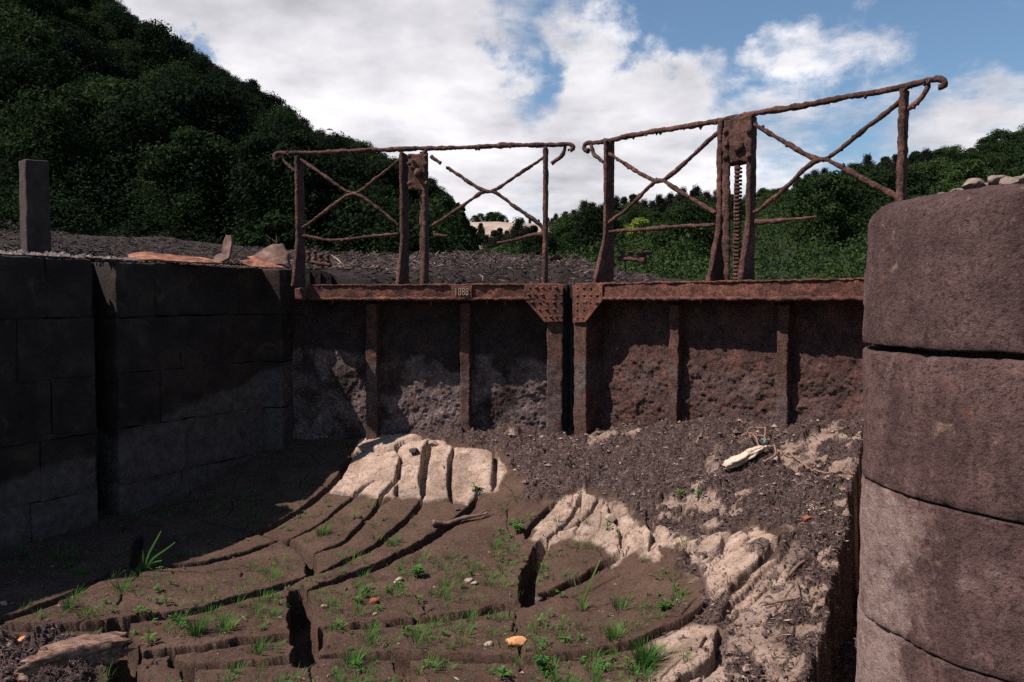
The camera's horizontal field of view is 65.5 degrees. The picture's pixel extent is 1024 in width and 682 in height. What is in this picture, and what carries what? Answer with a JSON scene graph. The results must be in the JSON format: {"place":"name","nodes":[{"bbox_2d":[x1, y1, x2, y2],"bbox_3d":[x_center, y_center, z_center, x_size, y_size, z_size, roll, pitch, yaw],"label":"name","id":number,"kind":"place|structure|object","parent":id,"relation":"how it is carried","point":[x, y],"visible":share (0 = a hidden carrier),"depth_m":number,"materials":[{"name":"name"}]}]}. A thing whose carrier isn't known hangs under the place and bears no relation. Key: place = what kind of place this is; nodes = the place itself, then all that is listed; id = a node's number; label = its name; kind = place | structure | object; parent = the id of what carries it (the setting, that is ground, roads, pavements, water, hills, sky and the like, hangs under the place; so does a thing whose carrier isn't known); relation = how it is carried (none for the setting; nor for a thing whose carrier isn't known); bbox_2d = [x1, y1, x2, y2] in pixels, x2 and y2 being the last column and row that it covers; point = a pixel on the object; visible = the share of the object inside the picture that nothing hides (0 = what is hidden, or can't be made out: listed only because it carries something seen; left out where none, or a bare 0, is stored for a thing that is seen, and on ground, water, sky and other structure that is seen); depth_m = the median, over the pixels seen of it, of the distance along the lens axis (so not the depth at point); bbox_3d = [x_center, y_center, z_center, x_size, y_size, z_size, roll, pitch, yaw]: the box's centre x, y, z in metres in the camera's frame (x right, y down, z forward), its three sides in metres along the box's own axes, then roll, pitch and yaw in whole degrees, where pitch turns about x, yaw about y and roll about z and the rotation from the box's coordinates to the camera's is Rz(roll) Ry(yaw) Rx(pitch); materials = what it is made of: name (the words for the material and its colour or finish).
{"place":"outdoors","nodes":[
{"label":"outdoors","id":0,"kind":"place"},
{"bbox_2d":[1,465,699,681],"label":"grass","id":1,"kind":"structure","parent":0,"point":[506,672],"depth_m":4.07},
{"bbox_2d":[0,413,863,681],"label":"mud floor","id":2,"kind":"structure","parent":0,"point":[337,471],"depth_m":4.46,"materials":[{"name":"soil"}]},
{"bbox_2d":[13,631,136,681],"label":"rock","id":3,"kind":"object","parent":2,"relation":"on","point":[110,649],"visible":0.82,"depth_m":3.56,"materials":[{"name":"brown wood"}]},
{"bbox_2d":[108,572,139,595],"bbox_3d":[-2.134,1.328,4.337,0.207,0.106,0.197,2,3,29],"label":"grass tuft","id":4,"kind":"object","parent":2,"relation":"on","point":[123,587],"visible":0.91,"depth_m":4.36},
{"bbox_2d":[133,531,174,571],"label":"reed grass","id":5,"kind":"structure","parent":2,"relation":"on","point":[145,566],"depth_m":4.67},
{"bbox_2d":[170,611,217,636],"bbox_3d":[-1.533,1.367,3.860,0.223,0.116,0.224,-2,3,-33],"label":"grass tuft","id":6,"kind":"object","parent":2,"relation":"on","point":[195,630],"visible":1,"depth_m":3.87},
{"bbox_2d":[209,609,247,633],"bbox_3d":[-1.414,1.379,3.906,0.163,0.091,0.187,1,3,19],"label":"grass tuft","id":7,"kind":"object","parent":2,"relation":"on","point":[226,625],"visible":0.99,"depth_m":3.93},
{"bbox_2d":[245,632,272,653],"bbox_3d":[-1.183,1.416,3.709,0.129,0.067,0.161,2,3,31],"label":"grass tuft","id":8,"kind":"object","parent":2,"relation":"on","point":[259,647],"visible":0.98,"depth_m":3.72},
{"bbox_2d":[334,641,373,668],"bbox_3d":[-0.714,1.409,3.563,0.212,0.093,0.192,1,3,12],"label":"grass tuft","id":9,"kind":"object","parent":2,"relation":"on","point":[358,662],"visible":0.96,"depth_m":3.58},
{"bbox_2d":[0,426,842,681],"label":"mud crumbs","id":10,"kind":"object","parent":2,"relation":"on","point":[804,633],"visible":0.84,"depth_m":4.00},
{"bbox_2d":[0,411,862,681],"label":"dry litter","id":11,"kind":"object","parent":2,"relation":"on","point":[806,651],"visible":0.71,"depth_m":3.88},
{"bbox_2d":[432,509,490,525],"bbox_3d":[-0.337,1.183,5.333,0.397,0.098,0.051,-1,3,-12],"label":"branch","id":12,"kind":"object","parent":2,"relation":"on","point":[447,523],"visible":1,"depth_m":5.32,"materials":[{"name":"brown plant"}]},
{"bbox_2d":[505,636,526,646],"bbox_3d":[0.018,1.399,3.715,0.102,0.037,0.080,0,3,0],"label":"stone","id":13,"kind":"object","parent":2,"relation":"on","point":[514,640],"visible":0.94,"depth_m":3.69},
{"bbox_2d":[532,654,551,673],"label":"seedling","id":14,"kind":"object","parent":2,"relation":"on","point":[542,662],"visible":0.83,"depth_m":3.43,"materials":[{"name":"green plant"}]},
{"bbox_2d":[572,560,599,610],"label":"reed grass","id":15,"kind":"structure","parent":2,"relation":"on","point":[584,598],"depth_m":4.05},
{"bbox_2d":[595,619,629,640],"bbox_3d":[0.471,1.334,3.671,0.167,0.078,0.203,0,3,0],"label":"grass tuft","id":16,"kind":"object","parent":2,"relation":"on","point":[612,631],"visible":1,"depth_m":3.69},
{"bbox_2d":[627,632,672,668],"bbox_3d":[0.577,1.321,3.381,0.235,0.118,0.240,0,3,0],"label":"grass tuft","id":17,"kind":"object","parent":2,"relation":"on","point":[647,656],"visible":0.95,"depth_m":3.40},
{"bbox_2d":[492,418,862,681],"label":"mud clods","id":18,"kind":"object","parent":2,"relation":"on","point":[745,668],"visible":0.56,"depth_m":4.94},
{"bbox_2d":[722,438,766,469],"bbox_3d":[1.383,0.672,4.732,0.280,0.181,0.134,0,3,0],"label":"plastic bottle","id":19,"kind":"object","parent":2,"relation":"on","point":[745,456],"visible":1,"depth_m":4.70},
{"bbox_2d":[741,426,852,474],"bbox_3d":[1.577,0.630,4.624,0.224,0.152,0.975,-1,3,-17],"label":"rope","id":20,"kind":"object","parent":2,"relation":"on","point":[754,435],"visible":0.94,"depth_m":4.64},
{"bbox_2d":[0,11,866,510],"bbox_3d":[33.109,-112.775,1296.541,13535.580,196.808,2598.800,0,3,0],"label":"terrain","id":21,"kind":"structure","parent":0,"point":[558,273],"depth_m":10.75,"materials":[{"name":"soil"}]},
{"bbox_2d":[0,0,39,43],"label":"broadleaf tree","id":22,"kind":"object","parent":21,"relation":"on","point":[9,6],"visible":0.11,"depth_m":101.25,"materials":[{"name":"green plant"}]},
{"bbox_2d":[4,0,74,24],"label":"broadleaf tree","id":23,"kind":"object","parent":21,"relation":"on","point":[41,7],"visible":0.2,"depth_m":124.68,"materials":[{"name":"green plant"}]},
{"bbox_2d":[0,2,87,118],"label":"broadleaf tree","id":24,"kind":"object","parent":21,"relation":"on","point":[28,34],"visible":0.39,"depth_m":80.98,"materials":[{"name":"green plant"}]},
{"bbox_2d":[0,38,93,205],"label":"broadleaf tree","id":25,"kind":"object","parent":21,"relation":"on","point":[10,81],"visible":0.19,"depth_m":62.37,"materials":[{"name":"green plant"}]},
{"bbox_2d":[0,84,109,222],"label":"broadleaf tree","id":26,"kind":"object","parent":21,"relation":"on","point":[52,116],"visible":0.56,"depth_m":57.04,"materials":[{"name":"green plant"}]},
{"bbox_2d":[33,15,98,84],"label":"broadleaf tree","id":27,"kind":"object","parent":21,"relation":"on","point":[56,21],"visible":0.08,"depth_m":104.68,"materials":[{"name":"green plant"}]},
{"bbox_2d":[60,0,97,15],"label":"broadleaf tree","id":28,"kind":"object","parent":21,"relation":"on","point":[71,4],"visible":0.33,"depth_m":171.59,"materials":[{"name":"green plant"}]},
{"bbox_2d":[44,26,128,93],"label":"broadleaf tree","id":29,"kind":"object","parent":21,"relation":"on","point":[82,49],"visible":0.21,"depth_m":96.84,"materials":[{"name":"green plant"}]},
{"bbox_2d":[59,7,117,54],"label":"broadleaf tree","id":30,"kind":"object","parent":21,"relation":"on","point":[86,21],"visible":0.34,"depth_m":128.93,"materials":[{"name":"green plant"}]},
{"bbox_2d":[52,82,135,193],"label":"broadleaf tree","id":31,"kind":"object","parent":21,"relation":"on","point":[98,100],"visible":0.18,"depth_m":65.92,"materials":[{"name":"green plant"}]},
{"bbox_2d":[71,71,116,90],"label":"broadleaf tree","id":32,"kind":"object","parent":21,"relation":"on","point":[86,77],"visible":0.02,"depth_m":89.08,"materials":[{"name":"green plant"}]},
{"bbox_2d":[82,38,120,75],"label":"broadleaf tree","id":33,"kind":"object","parent":21,"relation":"on","point":[111,54],"visible":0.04,"depth_m":114.29,"materials":[{"name":"green plant"}]},
{"bbox_2d":[88,1,137,43],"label":"broadleaf tree","id":34,"kind":"object","parent":21,"relation":"on","point":[99,3],"visible":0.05,"depth_m":149.66,"materials":[{"name":"green plant"}]},
{"bbox_2d":[90,1,138,46],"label":"broadleaf tree","id":35,"kind":"object","parent":21,"relation":"on","point":[114,16],"visible":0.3,"depth_m":144.03,"materials":[{"name":"green plant"}]},
{"bbox_2d":[77,72,170,185],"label":"broadleaf tree","id":36,"kind":"object","parent":21,"relation":"on","point":[112,86],"visible":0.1,"depth_m":72.11,"materials":[{"name":"green plant"}]},
{"bbox_2d":[107,38,144,79],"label":"broadleaf tree","id":37,"kind":"object","parent":21,"relation":"on","point":[119,45],"visible":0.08,"depth_m":123.60,"materials":[{"name":"green plant"}]},
{"bbox_2d":[107,59,146,91],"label":"broadleaf tree","id":38,"kind":"object","parent":21,"relation":"on","point":[133,72],"visible":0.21,"depth_m":114.06,"materials":[{"name":"green plant"}]},
{"bbox_2d":[80,89,201,220],"bbox_3d":[-28.548,-13.843,62.466,8.918,11.939,8.811,1,3,25],"label":"broadleaf tree","id":39,"kind":"object","parent":21,"relation":"on","point":[124,141],"visible":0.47,"depth_m":60.61,"materials":[{"name":"green plant"}]},
{"bbox_2d":[0,255,297,549],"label":"stone wall","id":40,"kind":"structure","parent":21,"relation":"on","point":[186,387],"depth_m":5.62,"materials":[{"name":"stone"}]},
{"bbox_2d":[18,159,50,252],"bbox_3d":[-3.418,-0.846,5.715,0.161,0.892,0.166,3,4,43],"label":"granite post","id":41,"kind":"object","parent":40,"relation":"on","point":[34,204],"visible":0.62,"depth_m":5.65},
{"bbox_2d":[0,249,287,268],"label":"gravel","id":42,"kind":"structure","parent":40,"relation":"on","point":[51,254],"depth_m":5.46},
{"bbox_2d":[127,251,222,263],"bbox_3d":[-2.518,-0.625,5.959,0.663,0.094,0.203,-1,3,-22],"label":"scrap strip","id":43,"kind":"object","parent":40,"relation":"on","point":[146,256],"visible":0.98,"depth_m":5.93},
{"bbox_2d":[213,235,233,265],"bbox_3d":[-2.245,-0.706,6.197,0.155,0.250,0.207,-1,3,-26],"label":"scrap bracket","id":44,"kind":"object","parent":40,"relation":"on","point":[227,248],"visible":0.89,"depth_m":6.21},
{"bbox_2d":[239,244,290,267],"bbox_3d":[-1.966,-0.688,6.377,0.436,0.218,0.328,-2,4,-36],"label":"scrap sheet","id":45,"kind":"object","parent":40,"relation":"on","point":[275,256],"visible":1,"depth_m":6.38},
{"bbox_2d":[273,142,575,439],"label":"lock gate","id":46,"kind":"structure","parent":40,"relation":"attached to","point":[372,361],"depth_m":6.58,"materials":[{"name":"metal"}]},
{"bbox_2d":[116,18,189,77],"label":"broadleaf tree","id":47,"kind":"object","parent":21,"relation":"on","point":[147,56],"visible":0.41,"depth_m":120.14,"materials":[{"name":"green plant"}]},
{"bbox_2d":[133,69,180,94],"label":"broadleaf tree","id":48,"kind":"object","parent":21,"relation":"on","point":[150,80],"visible":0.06,"depth_m":90.61,"materials":[{"name":"green plant"}]},
{"bbox_2d":[0,229,327,269],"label":"bank litter","id":49,"kind":"object","parent":21,"relation":"on","point":[119,252],"visible":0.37,"depth_m":11.57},
{"bbox_2d":[138,57,205,92],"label":"broadleaf tree","id":50,"kind":"object","parent":21,"relation":"on","point":[181,67],"visible":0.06,"depth_m":107.11,"materials":[{"name":"green plant"}]},
{"bbox_2d":[142,64,204,94],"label":"broadleaf tree","id":51,"kind":"object","parent":21,"relation":"on","point":[175,75],"visible":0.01,"depth_m":97.09,"materials":[{"name":"green plant"}]},
{"bbox_2d":[125,125,244,234],"bbox_3d":[-24.282,-11.339,60.062,8.560,9.416,8.783,1,3,18],"label":"broadleaf tree","id":52,"kind":"object","parent":21,"relation":"on","point":[186,155],"visible":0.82,"depth_m":58.31,"materials":[{"name":"green plant"}]},
{"bbox_2d":[132,71,257,205],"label":"broadleaf tree","id":53,"kind":"object","parent":21,"relation":"on","point":[174,93],"visible":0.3,"depth_m":66.41,"materials":[{"name":"green plant"}]},
{"bbox_2d":[175,56,219,80],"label":"broadleaf tree","id":54,"kind":"object","parent":21,"relation":"on","point":[206,71],"visible":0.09,"depth_m":132.66,"materials":[{"name":"green plant"}]},
{"bbox_2d":[209,64,238,85],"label":"broadleaf tree","id":55,"kind":"object","parent":21,"relation":"on","point":[218,72],"visible":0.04,"depth_m":146.46,"materials":[{"name":"green plant"}]},
{"bbox_2d":[0,9,481,255],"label":"undergrowth","id":56,"kind":"object","parent":21,"relation":"on","point":[451,227],"visible":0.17,"depth_m":51.91,"materials":[{"name":"green plant"}]},
{"bbox_2d":[240,78,261,95],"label":"broadleaf tree","id":57,"kind":"object","parent":21,"relation":"on","point":[254,85],"visible":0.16,"depth_m":185.85,"materials":[{"name":"green plant"}]},
{"bbox_2d":[214,125,318,242],"bbox_3d":[-18.816,-11.581,62.051,7.992,10.705,9.085,-2,4,-36],"label":"broadleaf tree","id":58,"kind":"object","parent":21,"relation":"on","point":[253,133],"visible":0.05,"depth_m":60.67,"materials":[{"name":"green plant"}]},
{"bbox_2d":[247,212,295,250],"bbox_3d":[-14.292,-5.626,47.714,3.298,4.244,3.222,0,3,0],"label":"leafy tree","id":59,"kind":"object","parent":21,"relation":"on","point":[270,226],"visible":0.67,"depth_m":47.48,"materials":[{"name":"green plant"}]},
{"bbox_2d":[254,90,290,111],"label":"broadleaf tree","id":60,"kind":"object","parent":21,"relation":"on","point":[268,100],"visible":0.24,"depth_m":161.00,"materials":[{"name":"green plant"}]},
{"bbox_2d":[250,116,301,162],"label":"broadleaf tree","id":61,"kind":"object","parent":21,"relation":"on","point":[283,126],"visible":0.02,"depth_m":71.06,"materials":[{"name":"green plant"}]},
{"bbox_2d":[223,125,338,250],"bbox_3d":[-16.303,-9.918,56.685,7.994,10.823,8.775,1,3,14],"label":"broadleaf tree","id":62,"kind":"object","parent":21,"relation":"on","point":[263,149],"visible":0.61,"depth_m":55.18,"materials":[{"name":"green plant"}]},
{"bbox_2d":[261,102,314,135],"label":"broadleaf tree","id":63,"kind":"object","parent":21,"relation":"on","point":[292,115],"visible":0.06,"depth_m":113.72,"materials":[{"name":"green plant"}]},
{"bbox_2d":[256,107,324,148],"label":"broadleaf tree","id":64,"kind":"object","parent":21,"relation":"on","point":[300,126],"visible":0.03,"depth_m":80.87,"materials":[{"name":"green plant"}]},
{"bbox_2d":[293,143,385,251],"bbox_3d":[-13.297,-10.523,62.296,8.124,9.834,8.257,0,3,7],"label":"broadleaf tree","id":65,"kind":"object","parent":21,"relation":"on","point":[346,170],"visible":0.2,"depth_m":61.28,"materials":[{"name":"green plant"}]},
{"bbox_2d":[312,128,367,183],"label":"broadleaf tree","id":66,"kind":"object","parent":21,"relation":"on","point":[326,144],"visible":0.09,"depth_m":74.61,"materials":[{"name":"green plant"}]},
{"bbox_2d":[325,183,419,256],"bbox_3d":[-9.597,-7.555,55.590,6.905,6.930,6.993,1,3,25],"label":"broadleaf tree","id":67,"kind":"object","parent":21,"relation":"on","point":[359,210],"visible":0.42,"depth_m":54.49,"materials":[{"name":"green plant"}]},
{"bbox_2d":[342,155,417,226],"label":"broadleaf tree","id":68,"kind":"object","parent":21,"relation":"on","point":[391,176],"visible":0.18,"depth_m":66.95,"materials":[{"name":"green plant"}]},
{"bbox_2d":[409,182,448,248],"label":"leafy tree","id":69,"kind":"object","parent":21,"relation":"on","point":[434,190],"visible":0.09,"depth_m":67.79,"materials":[{"name":"green plant"}]},
{"bbox_2d":[418,193,472,254],"bbox_3d":[-5.280,-8.060,61.588,4.459,6.595,4.100,1,3,20],"label":"leafy tree","id":70,"kind":"object","parent":21,"relation":"on","point":[451,202],"visible":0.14,"depth_m":60.74,"materials":[{"name":"green plant"}]},
{"bbox_2d":[465,218,484,248],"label":"leafy tree","id":71,"kind":"object","parent":21,"relation":"on","point":[478,238],"visible":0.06,"depth_m":77.00,"materials":[{"name":"green plant"}]},
{"bbox_2d":[285,242,671,283],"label":"gravel ground","id":72,"kind":"structure","parent":21,"relation":"on","point":[339,262],"depth_m":10.67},
{"bbox_2d":[485,230,500,248],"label":"pine tree","id":73,"kind":"object","parent":21,"relation":"on","point":[493,240],"visible":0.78,"depth_m":277.70,"materials":[{"name":"green plant"}]},
{"bbox_2d":[506,216,530,246],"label":"pine tree","id":74,"kind":"object","parent":21,"relation":"on","point":[518,226],"visible":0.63,"depth_m":257.35,"materials":[{"name":"green plant"}]},
{"bbox_2d":[514,231,563,257],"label":"broadleaf tree","id":75,"kind":"object","parent":21,"relation":"on","point":[528,243],"visible":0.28,"depth_m":130.71,"materials":[{"name":"green plant"}]},
{"bbox_2d":[552,211,588,256],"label":"broadleaf tree","id":76,"kind":"object","parent":21,"relation":"on","point":[567,224],"visible":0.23,"depth_m":148.69,"materials":[{"name":"green plant"}]},
{"bbox_2d":[564,203,624,264],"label":"broadleaf tree","id":77,"kind":"object","parent":21,"relation":"on","point":[588,217],"visible":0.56,"depth_m":127.85,"materials":[{"name":"green plant"}]},
{"bbox_2d":[620,210,651,235],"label":"broadleaf tree","id":78,"kind":"object","parent":21,"relation":"on","point":[633,214],"visible":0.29,"depth_m":195.25,"materials":[{"name":"green plant"}]},
{"bbox_2d":[618,217,659,255],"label":"leafy tree","id":79,"kind":"object","parent":21,"relation":"on","point":[639,222],"visible":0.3,"depth_m":146.98,"materials":[{"name":"green plant"}]},
{"bbox_2d":[646,211,667,225],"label":"broadleaf tree","id":80,"kind":"object","parent":21,"relation":"on","point":[653,216],"visible":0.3,"depth_m":201.96,"materials":[{"name":"green plant"}]},
{"bbox_2d":[650,194,666,214],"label":"pine tree","id":81,"kind":"object","parent":21,"relation":"on","point":[659,206],"visible":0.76,"depth_m":283.62,"materials":[{"name":"green plant"}]},
{"bbox_2d":[638,221,686,266],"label":"broadleaf tree","id":82,"kind":"object","parent":21,"relation":"on","point":[651,234],"visible":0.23,"depth_m":116.55,"materials":[{"name":"green plant"}]},
{"bbox_2d":[654,199,731,271],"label":"broadleaf tree","id":83,"kind":"object","parent":21,"relation":"on","point":[691,212],"visible":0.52,"depth_m":100.06,"materials":[{"name":"green plant"}]},
{"bbox_2d":[454,149,1008,280],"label":"undergrowth","id":84,"kind":"object","parent":21,"relation":"on","point":[799,255],"visible":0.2,"depth_m":80.84,"materials":[{"name":"green plant"}]},
{"bbox_2d":[757,193,784,218],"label":"broadleaf tree","id":85,"kind":"object","parent":21,"relation":"on","point":[765,198],"visible":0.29,"depth_m":213.17,"materials":[{"name":"green plant"}]},
{"bbox_2d":[780,177,829,224],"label":"broadleaf tree","id":86,"kind":"object","parent":21,"relation":"on","point":[787,193],"visible":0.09,"depth_m":155.85,"materials":[{"name":"green plant"}]},
{"bbox_2d":[780,170,870,254],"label":"broadleaf tree","id":87,"kind":"object","parent":21,"relation":"on","point":[826,185],"visible":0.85,"depth_m":107.96,"materials":[{"name":"green plant"}]},
{"bbox_2d":[833,169,894,239],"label":"broadleaf tree","id":88,"kind":"object","parent":21,"relation":"on","point":[869,174],"visible":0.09,"depth_m":123.70,"materials":[{"name":"green plant"}]},
{"bbox_2d":[842,163,892,184],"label":"broadleaf tree","id":89,"kind":"object","parent":21,"relation":"on","point":[862,168],"visible":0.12,"depth_m":148.59,"materials":[{"name":"green plant"}]},
{"bbox_2d":[858,194,915,251],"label":"broadleaf tree","id":90,"kind":"object","parent":21,"relation":"on","point":[876,207],"visible":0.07,"depth_m":93.57,"materials":[{"name":"green plant"}]},
{"bbox_2d":[851,167,936,232],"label":"broadleaf tree","id":91,"kind":"object","parent":21,"relation":"on","point":[913,188],"visible":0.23,"depth_m":116.34,"materials":[{"name":"green plant"}]},
{"bbox_2d":[907,157,956,194],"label":"broadleaf tree","id":92,"kind":"object","parent":21,"relation":"on","point":[936,169],"visible":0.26,"depth_m":155.47,"materials":[{"name":"green plant"}]},
{"bbox_2d":[855,184,1023,681],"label":"rounded pier","id":93,"kind":"structure","parent":21,"relation":"on","point":[941,580],"depth_m":1.97,"materials":[{"name":"stone"}]},
{"bbox_2d":[572,75,947,436],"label":"lock gate","id":94,"kind":"structure","parent":93,"relation":"attached to","point":[718,343],"depth_m":5.38,"materials":[{"name":"metal"}]},
{"bbox_2d":[961,178,984,189],"bbox_3d":[1.171,-0.399,2.026,0.055,0.034,0.071,0,3,0],"label":"rubble stone","id":95,"kind":"object","parent":93,"relation":"on","point":[971,183],"visible":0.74,"depth_m":2.00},
{"bbox_2d":[935,150,964,166],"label":"broadleaf tree","id":96,"kind":"object","parent":21,"relation":"on","point":[950,155],"visible":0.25,"depth_m":233.15,"materials":[{"name":"green plant"}]},
{"bbox_2d":[934,158,989,193],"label":"broadleaf tree","id":97,"kind":"object","parent":21,"relation":"on","point":[963,169],"visible":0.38,"depth_m":141.78,"materials":[{"name":"green plant"}]},
{"bbox_2d":[963,143,999,162],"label":"broadleaf tree","id":98,"kind":"object","parent":21,"relation":"on","point":[987,147],"visible":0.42,"depth_m":247.74,"materials":[{"name":"green plant"}]},
{"bbox_2d":[981,151,1005,167],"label":"broadleaf tree","id":99,"kind":"object","parent":21,"relation":"on","point":[994,157],"visible":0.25,"depth_m":199.99,"materials":[{"name":"green plant"}]},
{"bbox_2d":[986,128,1011,150],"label":"broadleaf tree","id":100,"kind":"object","parent":21,"relation":"on","point":[995,136],"visible":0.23,"depth_m":251.03,"materials":[{"name":"green plant"}]},
{"bbox_2d":[989,150,1023,176],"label":"broadleaf tree","id":101,"kind":"object","parent":21,"relation":"on","point":[1006,163],"visible":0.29,"depth_m":134.60,"materials":[{"name":"green plant"}]},
{"bbox_2d":[994,140,1023,175],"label":"broadleaf tree","id":102,"kind":"object","parent":21,"relation":"on","point":[1018,148],"visible":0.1,"depth_m":145.32,"materials":[{"name":"green plant"}]},
{"bbox_2d":[995,131,1023,155],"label":"broadleaf tree","id":103,"kind":"object","parent":21,"relation":"on","point":[1015,136],"visible":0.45,"depth_m":244.29,"materials":[{"name":"green plant"}]},
{"bbox_2d":[119,0,1023,224],"label":"sky","id":104,"kind":"structure","parent":0,"point":[384,73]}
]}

